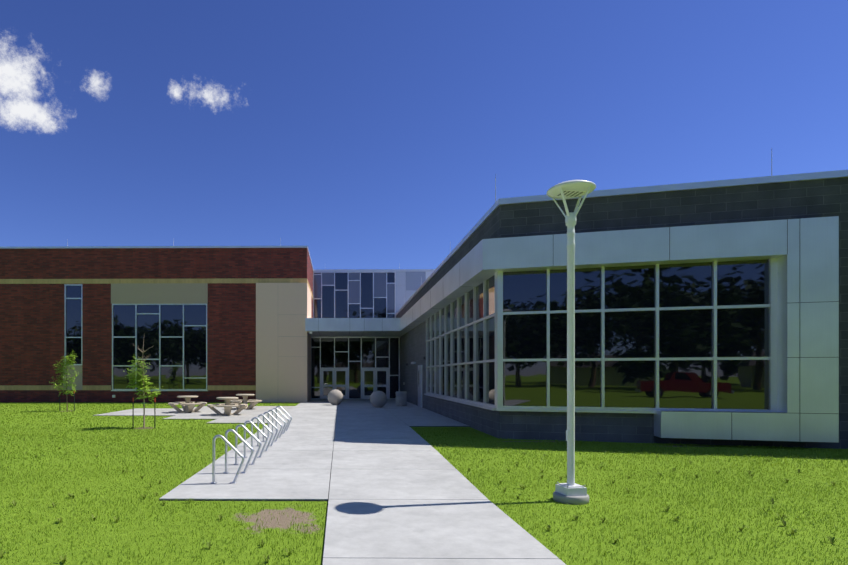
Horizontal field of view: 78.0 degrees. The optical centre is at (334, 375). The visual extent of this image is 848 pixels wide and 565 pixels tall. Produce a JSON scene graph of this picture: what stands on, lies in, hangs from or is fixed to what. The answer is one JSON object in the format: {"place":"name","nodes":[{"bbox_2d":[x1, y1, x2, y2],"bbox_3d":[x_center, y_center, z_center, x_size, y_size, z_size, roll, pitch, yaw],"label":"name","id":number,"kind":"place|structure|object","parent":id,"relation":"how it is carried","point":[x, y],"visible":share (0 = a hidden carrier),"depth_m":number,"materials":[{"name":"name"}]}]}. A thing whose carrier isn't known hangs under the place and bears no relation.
{"place":"outdoors","nodes":[
{"label":"outdoors","id":0,"kind":"place"},
{"bbox_2d":[0,246,313,402],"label":"brick wing wall","id":1,"kind":"structure","parent":0,"point":[258,300],"depth_m":31.14,"materials":[{"name":"red brick"}]},
{"bbox_2d":[64,284,207,390],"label":"windows","id":2,"kind":"structure","parent":1,"relation":"in","point":[174,336],"depth_m":31.23,"materials":[{"name":"glass"}]},
{"bbox_2d":[93,399,565,564],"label":"sidewalk","id":3,"kind":"structure","parent":0,"point":[388,483],"depth_m":7.50,"materials":[{"name":"concrete"}]},
{"bbox_2d":[168,396,206,412],"bbox_3d":[-6.407,1.245,22.519,1.638,0.715,1.638,0,0,1],"label":"picnic table","id":4,"kind":"object","parent":3,"relation":"on","point":[188,406],"visible":1,"depth_m":22.22,"materials":[{"name":"beige concrete"}]},
{"bbox_2d":[207,397,247,414],"bbox_3d":[-4.365,1.245,21.054,1.638,0.715,1.638,0,0,1],"label":"picnic table","id":5,"kind":"object","parent":3,"relation":"on","point":[227,405],"visible":1,"depth_m":20.84,"materials":[{"name":"beige concrete"}]},
{"bbox_2d":[230,394,261,408],"bbox_3d":[-4.271,1.245,24.693,1.635,0.715,1.635,0,0,1],"label":"picnic table","id":6,"kind":"object","parent":3,"relation":"on","point":[253,403],"visible":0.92,"depth_m":24.38,"materials":[{"name":"beige concrete"}]},
{"bbox_2d":[211,406,291,483],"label":"bike racks","id":7,"kind":"object","parent":3,"relation":"on","point":[259,443],"visible":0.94,"depth_m":9.26,"materials":[{"name":"silver metal"}]},
{"bbox_2d":[328,389,342,404],"bbox_3d":[0.079,1.181,28.041,0.860,0.860,0.860,0,0,1],"label":"sphere bollard","id":8,"kind":"object","parent":3,"relation":"on","point":[335,396],"visible":1,"depth_m":27.73,"materials":[{"name":"grey concrete"}]},
{"bbox_2d":[370,391,386,407],"bbox_3d":[2.234,1.181,25.916,0.860,0.860,0.860,0,0,1],"label":"sphere bollard","id":9,"kind":"object","parent":3,"relation":"on","point":[378,399],"visible":1,"depth_m":25.61,"materials":[{"name":"grey concrete"}]},
{"bbox_2d":[395,391,406,405],"bbox_3d":[3.549,1.215,27.200,0.600,0.775,0.600,0,0,1],"label":"litter bin","id":10,"kind":"object","parent":3,"relation":"on","point":[401,398],"visible":1,"depth_m":26.95,"materials":[{"name":"grey metal"}]},
{"bbox_2d":[311,337,399,398],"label":"entrance glazing","id":11,"kind":"structure","parent":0,"point":[354,362],"depth_m":35.31,"materials":[{"name":"glass"}]},
{"bbox_2d":[0,401,847,564],"bbox_3d":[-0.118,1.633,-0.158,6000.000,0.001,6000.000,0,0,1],"label":"ground","id":12,"kind":"structure","parent":0,"point":[283,521],"depth_m":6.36,"materials":[{"name":"green plant"}]},
{"bbox_2d":[49,353,78,411],"bbox_3d":[-12.251,0.229,23.599,1.365,2.807,1.005,0,0,-12],"label":"sapling tree","id":13,"kind":"object","parent":12,"relation":"on","point":[64,369],"visible":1,"depth_m":23.53,"materials":[{"name":"green plant"}]},
{"bbox_2d":[125,341,160,428],"bbox_3d":[-5.963,0.165,15.999,0.997,2.936,1.236,0,0,-36],"label":"sapling tree","id":14,"kind":"object","parent":12,"relation":"on","point":[141,385],"visible":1,"depth_m":15.91,"materials":[{"name":"green plant"}]},
{"bbox_2d":[313,269,434,368],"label":"panel wall","id":15,"kind":"structure","parent":12,"relation":"on","point":[408,283],"depth_m":37.86,"materials":[{"name":"silver metal"}]},
{"bbox_2d":[313,271,395,317],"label":"glazing","id":16,"kind":"structure","parent":15,"relation":"attached to","point":[354,294],"depth_m":37.92,"materials":[{"name":"blue glass"}]},
{"bbox_2d":[305,318,407,336],"bbox_3d":[1.434,-2.987,34.279,6.220,0.900,7.293,0,0,1],"label":"entrance canopy","id":17,"kind":"object","parent":15,"relation":"attached to","point":[352,327],"visible":0.98,"depth_m":30.66,"materials":[{"name":"silver metal"}]},
{"bbox_2d":[547,180,595,504],"bbox_3d":[3.089,-0.430,6.704,0.590,4.165,0.590,0,0,1],"label":"lamp post","id":18,"kind":"object","parent":12,"relation":"on","point":[571,491],"visible":0.98,"depth_m":6.66,"materials":[{"name":"metal"}]},
{"bbox_2d":[396,170,847,448],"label":"dark brick wall","id":19,"kind":"structure","parent":12,"relation":"on","point":[797,196],"depth_m":12.18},
{"bbox_2d":[67,148,771,303],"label":"lightning rods","id":20,"kind":"object","parent":19,"relation":"on","point":[495,202],"visible":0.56,"depth_m":13.43,"materials":[{"name":"white"}]},
{"bbox_2d":[424,258,776,413],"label":"block wing windows","id":21,"kind":"structure","parent":19,"relation":"in","point":[701,336],"depth_m":12.56,"materials":[{"name":"glass"}]},
{"bbox_2d":[400,216,838,442],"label":"cladding panels","id":22,"kind":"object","parent":19,"relation":"attached to","point":[804,252],"depth_m":11.51,"materials":[{"name":"silver metal"}]},
{"bbox_2d":[0,0,847,269],"label":"sky","id":23,"kind":"structure","parent":0,"point":[361,134],"materials":[{"name":"blue"}]},
{"bbox_2d":[400,320,653,442],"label":"courtyard wall","id":24,"kind":"structure","parent":0,"point":[614,427],"depth_m":13.19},
{"bbox_2d":[406,357,425,407],"bbox_3d":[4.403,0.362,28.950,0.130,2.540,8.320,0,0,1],"label":"wing door","id":25,"kind":"structure","parent":24,"relation":"in","point":[419,385],"depth_m":26.30,"materials":[{"name":"grey metal"}]}
]}

